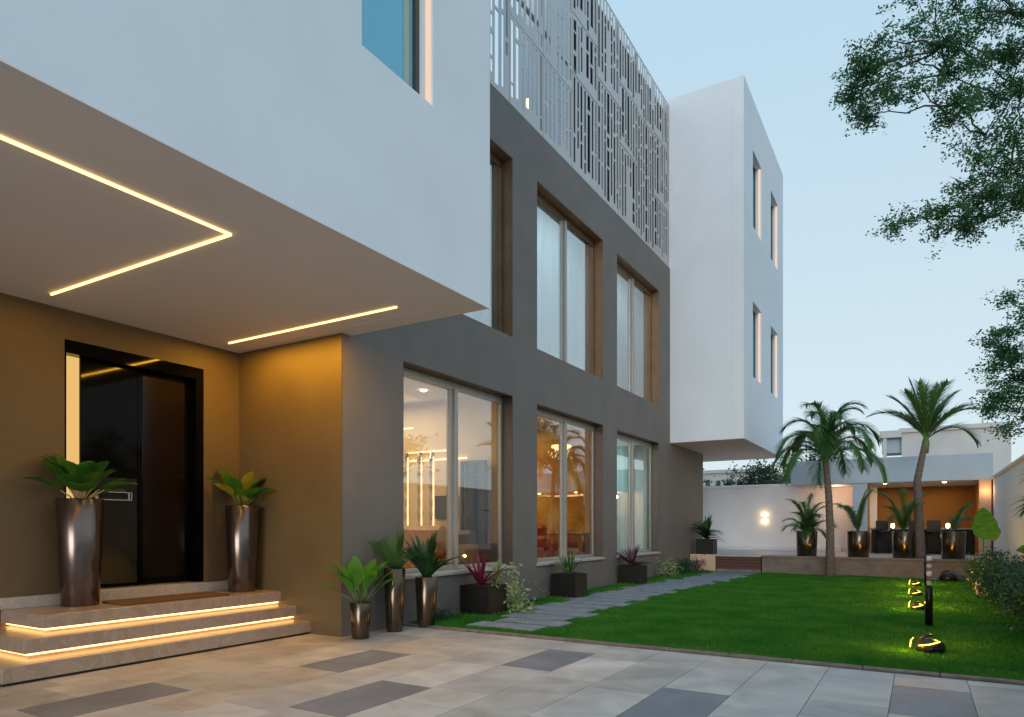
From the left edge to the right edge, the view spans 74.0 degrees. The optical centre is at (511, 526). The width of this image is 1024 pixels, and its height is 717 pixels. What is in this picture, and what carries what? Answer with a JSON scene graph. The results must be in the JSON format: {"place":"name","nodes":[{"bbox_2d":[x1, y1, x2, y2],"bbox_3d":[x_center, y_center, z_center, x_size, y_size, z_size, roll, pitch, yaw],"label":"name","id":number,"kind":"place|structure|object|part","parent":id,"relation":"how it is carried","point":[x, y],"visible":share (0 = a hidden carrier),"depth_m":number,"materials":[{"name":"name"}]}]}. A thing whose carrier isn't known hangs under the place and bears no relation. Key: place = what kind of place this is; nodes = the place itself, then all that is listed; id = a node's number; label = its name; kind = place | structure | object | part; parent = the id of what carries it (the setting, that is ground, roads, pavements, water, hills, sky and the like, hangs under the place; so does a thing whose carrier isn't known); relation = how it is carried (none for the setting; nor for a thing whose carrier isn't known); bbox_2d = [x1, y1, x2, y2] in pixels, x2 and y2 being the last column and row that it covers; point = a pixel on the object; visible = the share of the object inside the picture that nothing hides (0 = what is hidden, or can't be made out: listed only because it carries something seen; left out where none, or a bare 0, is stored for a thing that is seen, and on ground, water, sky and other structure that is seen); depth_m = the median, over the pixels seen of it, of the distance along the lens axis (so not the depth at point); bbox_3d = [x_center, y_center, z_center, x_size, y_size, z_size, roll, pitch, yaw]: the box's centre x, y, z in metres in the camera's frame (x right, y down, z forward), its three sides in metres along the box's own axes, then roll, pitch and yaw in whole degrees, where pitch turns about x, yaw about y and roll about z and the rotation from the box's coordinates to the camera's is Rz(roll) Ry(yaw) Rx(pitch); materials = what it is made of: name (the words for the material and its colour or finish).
{"place":"outdoors","nodes":[
{"label":"outdoors","id":0,"kind":"place"},
{"bbox_2d":[0,626,1023,716],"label":"patio","id":1,"kind":"structure","parent":0,"point":[407,671],"depth_m":5.54,"materials":[{"name":"stone"}]},
{"bbox_2d":[0,590,310,686],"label":"entrance steps","id":2,"kind":"structure","parent":1,"relation":"on","point":[40,643],"depth_m":6.71,"materials":[{"name":"beige stone"}]},
{"bbox_2d":[23,454,137,606],"bbox_3d":[-4.341,0.025,7.052,0.904,1.570,0.920,0,0,2],"label":"potted plant","id":3,"kind":"object","parent":2,"relation":"on","point":[79,522],"visible":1,"depth_m":6.89,"materials":[{"name":"green plant"}]},
{"bbox_2d":[102,592,229,604],"bbox_3d":[-3.851,0.798,7.645,0.430,0.020,1.250,0,0,31],"label":"doormat","id":4,"kind":"object","parent":2,"relation":"on","point":[133,601],"visible":1,"depth_m":7.49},
{"bbox_2d":[205,469,273,591],"bbox_3d":[-3.432,0.032,8.542,0.753,1.557,1.064,0,0,-38],"label":"potted plant","id":5,"kind":"object","parent":2,"relation":"on","point":[241,525],"visible":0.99,"depth_m":8.42,"materials":[{"name":"green plant"}]},
{"bbox_2d":[318,556,396,639],"bbox_3d":[-1.774,0.823,8.055,0.873,0.954,0.971,0,0,31],"label":"potted plant","id":6,"kind":"object","parent":1,"relation":"on","point":[356,572],"visible":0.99,"depth_m":7.84,"materials":[{"name":"green plant"}]},
{"bbox_2d":[364,524,427,631],"bbox_3d":[-1.483,0.606,8.335,0.863,1.389,0.753,0,0,31],"label":"potted plant","id":7,"kind":"object","parent":1,"relation":"on","point":[394,589],"visible":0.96,"depth_m":8.38,"materials":[{"name":"green plant"}]},
{"bbox_2d":[394,530,463,627],"bbox_3d":[-1.144,0.659,8.714,0.720,1.281,0.936,0,0,-41],"label":"potted plant","id":8,"kind":"object","parent":1,"relation":"on","point":[427,567],"visible":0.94,"depth_m":8.76,"materials":[{"name":"green plant"}]},
{"bbox_2d":[468,571,757,631],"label":"path","id":9,"kind":"structure","parent":0,"point":[545,613],"depth_m":11.31,"materials":[{"name":"grey stone"}]},
{"bbox_2d":[716,554,761,571],"bbox_3d":[6.532,1.052,19.521,1.240,0.497,0.400,0,0,31],"label":"terrace step","id":10,"kind":"object","parent":9,"relation":"on","point":[740,563],"visible":0.93,"depth_m":19.36,"materials":[{"name":"wood"}]},
{"bbox_2d":[691,514,724,553],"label":"potted plant","id":11,"kind":"object","parent":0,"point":[707,545],"visible":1,"depth_m":20.08,"materials":[{"name":"green plant"}]},
{"bbox_2d":[410,569,1023,680],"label":"lawn","id":12,"kind":"structure","parent":0,"point":[823,626],"depth_m":8.87,"materials":[{"name":"green plant"}]},
{"bbox_2d":[436,607,457,618],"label":"shrub","id":13,"kind":"object","parent":12,"relation":"on","point":[443,614],"visible":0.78,"depth_m":9.43,"materials":[{"name":"green plant"}]},
{"bbox_2d":[459,549,508,615],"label":"potted plant","id":14,"kind":"object","parent":12,"relation":"on","point":[480,596],"visible":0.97,"depth_m":9.98,"materials":[{"name":"pink plant"}]},
{"bbox_2d":[486,562,551,613],"bbox_3d":[-0.003,1.015,10.296,1.032,0.982,1.067,0,0,31],"label":"variegated shrub","id":15,"kind":"object","parent":12,"relation":"on","point":[517,592],"visible":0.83,"depth_m":10.28,"materials":[{"name":"green plant"}]},
{"bbox_2d":[550,548,587,597],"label":"potted plant","id":16,"kind":"object","parent":12,"relation":"on","point":[568,582],"visible":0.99,"depth_m":12.38,"materials":[{"name":"green plant"}]},
{"bbox_2d":[616,545,650,584],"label":"potted plant","id":17,"kind":"object","parent":12,"relation":"on","point":[633,570],"visible":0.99,"depth_m":15.17,"materials":[{"name":"purple plant"}]},
{"bbox_2d":[653,555,683,576],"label":"shrub","id":18,"kind":"object","parent":12,"relation":"on","point":[669,568],"visible":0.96,"depth_m":17.31,"materials":[{"name":"green plant"}]},
{"bbox_2d":[673,555,700,573],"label":"shrub","id":19,"kind":"object","parent":12,"relation":"on","point":[686,566],"visible":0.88,"depth_m":18.32,"materials":[{"name":"green plant"}]},
{"bbox_2d":[689,554,706,571],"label":"shrub","id":20,"kind":"object","parent":12,"relation":"on","point":[701,561],"visible":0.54,"depth_m":19.35,"materials":[{"name":"green plant"}]},
{"bbox_2d":[690,554,716,570],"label":"plinth","id":21,"kind":"structure","parent":12,"relation":"on","point":[711,562],"depth_m":19.84,"materials":[{"name":"beige stone"}]},
{"bbox_2d":[771,400,888,576],"bbox_3d":[8.187,-0.969,17.680,2.831,4.541,2.710,0,0,31],"label":"palm tree","id":22,"kind":"object","parent":12,"relation":"on","point":[825,436],"visible":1,"depth_m":17.51,"materials":[{"name":"green plant"}]},
{"bbox_2d":[908,589,922,596],"bbox_3d":[7.560,1.224,12.713,0.226,0.153,0.204,0,0,-24],"label":"garden light","id":23,"kind":"object","parent":12,"relation":"on","point":[916,593],"visible":0.89,"depth_m":12.66,"materials":[{"name":"black metal"}]},
{"bbox_2d":[909,580,921,586],"bbox_3d":[8.778,1.224,14.781,0.226,0.153,0.204,0,0,-24],"label":"garden light","id":24,"kind":"object","parent":12,"relation":"on","point":[913,583],"visible":0.94,"depth_m":14.73,"materials":[{"name":"yellow metal"}]},
{"bbox_2d":[908,601,924,610],"bbox_3d":[6.300,1.224,10.554,0.226,0.153,0.204,0,0,-24],"label":"garden light","id":25,"kind":"object","parent":12,"relation":"on","point":[914,606],"visible":0.85,"depth_m":10.50,"materials":[{"name":"black metal"}]},
{"bbox_2d":[909,633,945,653],"bbox_3d":[4.301,1.202,7.037,0.325,0.195,0.286,0,0,31],"label":"garden light","id":26,"kind":"object","parent":12,"relation":"on","point":[928,645],"visible":0.96,"depth_m":6.95,"materials":[{"name":"black stone"}]},
{"bbox_2d":[919,555,938,626],"bbox_3d":[5.420,0.831,8.841,0.220,0.938,0.220,0,0,31],"label":"bollard light","id":27,"kind":"object","parent":12,"relation":"on","point":[928,602],"visible":0.97,"depth_m":8.81,"materials":[{"name":"paint"}]},
{"bbox_2d":[939,570,957,580],"bbox_3d":[10.425,1.168,16.252,0.380,0.264,0.380,0,0,31],"label":"garden light","id":28,"kind":"object","parent":12,"relation":"on","point":[947,576],"visible":0.92,"depth_m":16.14,"materials":[{"name":"black metal"}]},
{"bbox_2d":[949,546,1013,583],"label":"shrub","id":29,"kind":"object","parent":12,"relation":"on","point":[993,557],"visible":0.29,"depth_m":14.24,"materials":[{"name":"green plant"}]},
{"bbox_2d":[972,508,1000,596],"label":"leaf plant","id":30,"kind":"object","parent":12,"relation":"on","point":[984,524],"visible":0.61,"depth_m":12.49,"materials":[{"name":"plant"}]},
{"bbox_2d":[959,552,1023,615],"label":"shrub","id":31,"kind":"object","parent":12,"relation":"on","point":[985,580],"visible":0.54,"depth_m":9.95,"materials":[{"name":"green plant"}]},
{"bbox_2d":[966,555,1023,603],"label":"shrub","id":32,"kind":"object","parent":12,"relation":"on","point":[997,572],"visible":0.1,"depth_m":11.29,"materials":[{"name":"green plant"}]},
{"bbox_2d":[977,554,1023,624],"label":"shrub","id":33,"kind":"object","parent":12,"relation":"on","point":[1010,574],"visible":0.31,"depth_m":8.78,"materials":[{"name":"green plant"}]},
{"bbox_2d":[992,547,1023,636],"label":"shrub","id":34,"kind":"object","parent":12,"relation":"on","point":[1019,594],"visible":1,"depth_m":7.58,"materials":[{"name":"green plant"}]},
{"bbox_2d":[1013,469,1023,518],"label":"palm tree","id":35,"kind":"object","parent":12,"relation":"on","point":[1022,512],"visible":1,"depth_m":6.72,"materials":[{"name":"green plant"}]},
{"bbox_2d":[1016,545,1023,553],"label":"leaf plant","id":36,"kind":"object","parent":12,"relation":"on","point":[1020,550],"visible":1,"depth_m":8.33,"materials":[{"name":"plant"}]},
{"bbox_2d":[703,468,783,485],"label":"building","id":37,"kind":"structure","parent":0,"point":[719,475],"depth_m":51.26,"materials":[{"name":"paint"}]},
{"bbox_2d":[490,0,1023,471],"label":"sky","id":38,"kind":"structure","parent":0,"point":[863,315],"materials":[{"name":"blue"}]},
{"bbox_2d":[711,663,977,716],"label":"paving bed","id":39,"kind":"object","parent":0,"point":[890,697],"depth_m":5.25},
{"bbox_2d":[717,550,999,566],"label":"terrace","id":40,"kind":"structure","parent":0,"point":[794,553],"depth_m":20.73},
{"bbox_2d":[703,484,876,551],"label":"boundary wall","id":41,"kind":"structure","parent":40,"relation":"on","point":[738,512],"depth_m":23.76,"materials":[{"name":"paint"}]},
{"bbox_2d":[780,493,838,555],"bbox_3d":[8.173,-0.087,18.842,1.520,1.789,1.961,0,0,31],"label":"potted plant","id":42,"kind":"object","parent":40,"relation":"on","point":[806,538],"visible":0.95,"depth_m":18.74,"materials":[{"name":"green plant"}]},
{"bbox_2d":[833,489,872,556],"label":"potted plant","id":43,"kind":"object","parent":40,"relation":"on","point":[858,541],"visible":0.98,"depth_m":18.11,"materials":[{"name":"green plant"}]},
{"bbox_2d":[875,521,889,553],"bbox_3d":[11.299,0.307,20.742,0.388,1.002,0.388,0,0,31],"label":"bar stool","id":44,"kind":"object","parent":40,"relation":"on","point":[882,526],"visible":0.97,"depth_m":20.59,"materials":[{"name":"black metal"}]},
{"bbox_2d":[791,453,992,555],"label":"garden pavilion","id":45,"kind":"structure","parent":40,"relation":"on","point":[952,484],"depth_m":20.59,"materials":[{"name":"white paint"}]},
{"bbox_2d":[872,486,929,557],"bbox_3d":[10.341,-0.143,17.857,1.575,1.903,1.719,0,0,-35],"label":"potted plant","id":46,"kind":"object","parent":40,"relation":"on","point":[903,543],"visible":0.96,"depth_m":17.60,"materials":[{"name":"green plant"}]},
{"bbox_2d":[870,528,974,554],"bbox_3d":[12.503,0.415,20.766,2.760,0.781,0.640,0,0,31],"label":"bar counter","id":47,"kind":"object","parent":40,"relation":"on","point":[933,546],"visible":0.45,"depth_m":20.45,"materials":[{"name":"stone"}]},
{"bbox_2d":[865,376,984,558],"bbox_3d":[10.531,-1.557,17.435,2.679,4.744,1.677,0,0,31],"label":"palm tree","id":48,"kind":"object","parent":40,"relation":"on","point":[926,421],"visible":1,"depth_m":17.43,"materials":[{"name":"green plant"}]},
{"bbox_2d":[926,520,940,553],"bbox_3d":[12.440,0.307,20.058,0.388,1.002,0.388,0,0,31],"label":"bar stool","id":49,"kind":"object","parent":40,"relation":"on","point":[933,526],"visible":0.88,"depth_m":19.90,"materials":[{"name":"black metal"}]},
{"bbox_2d":[940,501,978,558],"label":"potted plant","id":50,"kind":"object","parent":40,"relation":"on","point":[953,544],"visible":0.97,"depth_m":16.99,"materials":[{"name":"green plant"}]},
{"bbox_2d":[909,520,914,530],"bbox_3d":[12.054,0.307,20.290,0.388,1.002,0.388,0,0,31],"label":"bar stool","id":51,"kind":"object","parent":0,"point":[911,527],"visible":0.09,"depth_m":20.18,"materials":[{"name":"black metal"}]},
{"bbox_2d":[880,421,1014,474],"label":"building","id":52,"kind":"structure","parent":0,"point":[904,442],"depth_m":37.74,"materials":[{"name":"paint"}]},
{"bbox_2d":[976,389,988,422],"bbox_3d":[26.235,-6.625,37.904,0.600,2.050,0.600,0,0,31],"label":"antenna mast","id":53,"kind":"object","parent":52,"relation":"on","point":[981,391],"visible":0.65,"depth_m":37.83,"materials":[{"name":"grey metal"}]},
{"label":"ground","id":54,"kind":"structure","parent":0,"visible":0},
{"bbox_2d":[0,0,782,636],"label":"modern house","id":55,"kind":"structure","parent":54,"relation":"on","point":[282,246],"depth_m":8.12,"materials":[{"name":"paint"}]},
{"bbox_2d":[65,339,202,587],"bbox_3d":[-4.374,-0.649,7.895,0.196,2.659,1.618,0,0,31],"label":"front door","id":56,"kind":"structure","parent":55,"relation":"in","point":[141,415],"depth_m":7.98,"materials":[{"name":"black paint"}]},
{"bbox_2d":[404,453,409,525],"bbox_3d":[-1.836,-0.192,11.830,0.220,2.184,0.220,0,0,31],"label":"crystal column lamp","id":57,"kind":"object","parent":55,"relation":"on","point":[406,489],"visible":0.45,"depth_m":11.78,"materials":[{"name":"glass"}]},
{"bbox_2d":[417,452,422,525],"bbox_3d":[-1.588,-0.192,11.739,0.220,2.184,0.220,0,0,31],"label":"crystal column lamp","id":58,"kind":"object","parent":55,"relation":"on","point":[420,486],"visible":0.52,"depth_m":11.70,"materials":[{"name":"glass"}]},
{"bbox_2d":[412,0,429,102],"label":"slot window","id":59,"kind":"structure","parent":55,"relation":"in","point":[415,3],"depth_m":6.35,"materials":[{"name":"beige glass"}]},
{"bbox_2d":[429,452,434,525],"bbox_3d":[-1.373,-0.192,11.669,0.220,2.184,0.220,0,0,31],"label":"crystal column lamp","id":60,"kind":"object","parent":55,"relation":"on","point":[431,486],"visible":0.48,"depth_m":11.63,"materials":[{"name":"glass"}]},
{"bbox_2d":[435,496,445,518],"bbox_3d":[-1.194,-0.360,12.338,0.500,0.420,0.048,0,0,31],"label":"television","id":61,"kind":"object","parent":55,"relation":"attached to","point":[440,507],"visible":0.52,"depth_m":12.37,"materials":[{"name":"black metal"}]},
{"bbox_2d":[404,526,477,568],"bbox_3d":[-1.414,0.440,11.250,1.620,0.920,0.900,0,0,31],"label":"sofa","id":62,"kind":"object","parent":55,"relation":"on","point":[423,533],"visible":0.19,"depth_m":10.74,"materials":[{"name":"beige leather"}]},
{"bbox_2d":[403,361,515,579],"bbox_3d":[-0.820,-0.752,10.253,0.345,2.894,2.880,0,0,31],"label":"window","id":63,"kind":"structure","parent":55,"relation":"in","point":[453,386],"depth_m":10.32,"materials":[{"name":"metal"}]},
{"bbox_2d":[460,460,487,543],"bbox_3d":[-0.662,-0.130,11.883,0.520,2.060,0.100,0,0,31],"label":"display cabinet","id":64,"kind":"object","parent":55,"relation":"on","point":[474,495],"visible":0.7,"depth_m":11.88,"materials":[{"name":"white metal"}]},
{"bbox_3d":[-0.638,-0.135,11.922,0.440,1.970,0.010,0,0,31],"label":"door","id":65,"kind":"part","parent":64,"relation":"part of","materials":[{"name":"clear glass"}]},
{"bbox_2d":[464,310,483,323],"bbox_3d":[-1.356,-4.700,10.375,0.097,3.300,3.400,0,0,31],"label":"curtain","id":66,"kind":"object","parent":55,"relation":"hanging from","point":[478,315],"depth_m":11.57,"materials":[{"name":"white fabric"}]},
{"bbox_2d":[458,530,496,562],"bbox_3d":[-0.689,0.475,11.515,0.770,0.850,0.900,0,0,21],"label":"armchair","id":67,"kind":"object","parent":55,"relation":"on","point":[469,537],"visible":0.16,"depth_m":11.10,"materials":[{"name":"grey fabric"}]},
{"bbox_2d":[463,138,512,337],"bbox_3d":[-0.841,-4.675,10.265,0.296,3.010,2.820,0,0,31],"label":"window","id":68,"kind":"structure","parent":55,"relation":"in","point":[503,161],"depth_m":11.44,"materials":[{"name":"brown wood"}]},
{"bbox_2d":[537,525,552,549],"bbox_3d":[0.553,0.425,14.796,0.770,0.950,0.900,0,0,6],"label":"armchair","id":69,"kind":"object","parent":55,"relation":"on","point":[541,530],"visible":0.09,"depth_m":14.35,"materials":[{"name":"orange fabric"}]},
{"bbox_2d":[537,205,577,366],"bbox_3d":[0.624,-4.700,13.677,0.099,3.300,3.300,0,0,31],"label":"curtain","id":70,"kind":"object","parent":55,"relation":"hanging from","point":[547,284],"visible":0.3,"depth_m":13.99,"materials":[{"name":"white fabric"}]},
{"bbox_2d":[537,536,577,557],"bbox_3d":[0.860,0.540,14.318,0.900,0.720,0.740,0,0,-44],"label":"armchair","id":71,"kind":"object","parent":55,"relation":"on","point":[545,544],"visible":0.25,"depth_m":13.96,"materials":[{"name":"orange fabric"}]},
{"bbox_2d":[548,444,572,461],"bbox_3d":[1.061,-1.858,14.644,0.513,0.904,0.569,0,0,31],"label":"chandelier","id":72,"kind":"object","parent":55,"relation":"hanging from","point":[556,447],"visible":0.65,"depth_m":14.57,"materials":[{"name":"metal"}]},
{"bbox_2d":[537,437,588,531],"bbox_3d":[0.758,-0.800,15.728,2.320,2.400,0.035,0,0,31],"label":"wall mural","id":73,"kind":"object","parent":55,"relation":"attached to","point":[577,493],"depth_m":15.39,"materials":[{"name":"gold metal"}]},
{"bbox_2d":[547,532,588,554],"bbox_3d":[1.113,0.470,15.270,1.240,0.700,0.375,0,0,31],"label":"sideboard","id":74,"kind":"object","parent":55,"relation":"on","point":[581,539],"visible":0.24,"depth_m":14.94,"materials":[{"name":"brown wood"}]},
{"bbox_2d":[537,181,602,379],"bbox_3d":[1.072,-4.675,13.455,0.296,3.010,2.940,0,0,31],"label":"window","id":75,"kind":"structure","parent":55,"relation":"in","point":[566,218],"depth_m":14.05,"materials":[{"name":"brown metal"}]},
{"bbox_2d":[536,404,604,565],"bbox_3d":[1.093,-0.752,13.443,0.345,2.894,3.000,0,0,31],"label":"window","id":76,"kind":"structure","parent":55,"relation":"in","point":[564,419],"depth_m":14.22,"materials":[{"name":"metal"}]},
{"bbox_2d":[617,439,634,551],"bbox_3d":[2.494,-0.685,16.987,0.098,3.130,3.100,0,0,31],"label":"curtain","id":77,"kind":"object","parent":55,"relation":"hanging from","point":[622,495],"visible":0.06,"depth_m":17.58,"materials":[{"name":"white fabric"}]},
{"bbox_2d":[617,253,658,405],"bbox_3d":[2.973,-4.675,16.624,0.296,3.010,2.870,0,0,31],"label":"window","id":78,"kind":"structure","parent":55,"relation":"in","point":[637,298],"depth_m":16.95,"materials":[{"name":"clear glass"}]},
{"bbox_2d":[616,430,660,557],"bbox_3d":[2.994,-0.752,16.611,0.345,2.894,2.930,0,0,31],"label":"window","id":79,"kind":"structure","parent":55,"relation":"in","point":[653,447],"depth_m":17.77,"materials":[{"name":"metal"}]},
{"bbox_2d":[753,311,759,381],"bbox_3d":[6.751,-5.125,19.069,0.180,2.046,1.150,0,0,31],"label":"slot window","id":80,"kind":"structure","parent":55,"relation":"in","point":[753,311],"depth_m":19.51,"materials":[{"name":"beige glass"}]},
{"bbox_2d":[753,166,759,237],"bbox_3d":[6.751,-9.240,19.069,0.180,2.076,1.150,0,0,31],"label":"slot window","id":81,"kind":"structure","parent":55,"relation":"in","point":[753,166],"depth_m":19.51,"materials":[{"name":"beige glass"}]},
{"bbox_2d":[771,334,776,397],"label":"slot window","id":82,"kind":"structure","parent":55,"relation":"in","point":[771,334],"depth_m":21.80,"materials":[{"name":"beige glass"}]},
{"bbox_2d":[771,205,776,267],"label":"slot window","id":83,"kind":"structure","parent":55,"relation":"in","point":[771,205],"depth_m":21.80,"materials":[{"name":"beige glass"}]},
{"bbox_2d":[403,623,1023,685],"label":"lawn kerb","id":84,"kind":"structure","parent":54,"relation":"on","point":[877,669],"depth_m":6.70,"materials":[{"name":"concrete"}]},
{"bbox_2d":[706,459,784,485],"bbox_3d":[11.255,-1.051,31.664,4.272,4.727,3.551,0,0,31],"label":"broadleaf tree","id":85,"kind":"object","parent":54,"relation":"on","point":[760,479],"visible":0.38,"depth_m":31.19,"materials":[{"name":"green plant"}]},
{"bbox_2d":[766,451,845,483],"bbox_3d":[13.630,-1.272,30.931,4.283,5.166,2.878,0,0,-43],"label":"broadleaf tree","id":86,"kind":"object","parent":54,"relation":"on","point":[801,459],"visible":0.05,"depth_m":30.93,"materials":[{"name":"green plant"}]},
{"bbox_2d":[762,555,987,579],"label":"retaining wall","id":87,"kind":"structure","parent":54,"relation":"on","point":[882,567],"depth_m":17.78,"materials":[{"name":"concrete"}]},
{"bbox_2d":[829,0,1023,269],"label":"broadleaf tree","id":88,"kind":"object","parent":54,"relation":"on","point":[991,193],"visible":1,"depth_m":12.41,"materials":[{"name":"green plant"}]},
{"bbox_2d":[964,279,1023,443],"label":"broadleaf tree","id":89,"kind":"object","parent":54,"relation":"on","point":[1008,354],"visible":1,"depth_m":21.12,"materials":[{"name":"green plant"}]},
{"bbox_2d":[991,454,1023,570],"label":"boundary wall","id":90,"kind":"structure","parent":54,"relation":"on","point":[1007,488],"depth_m":15.40,"materials":[{"name":"paint"}]}
]}

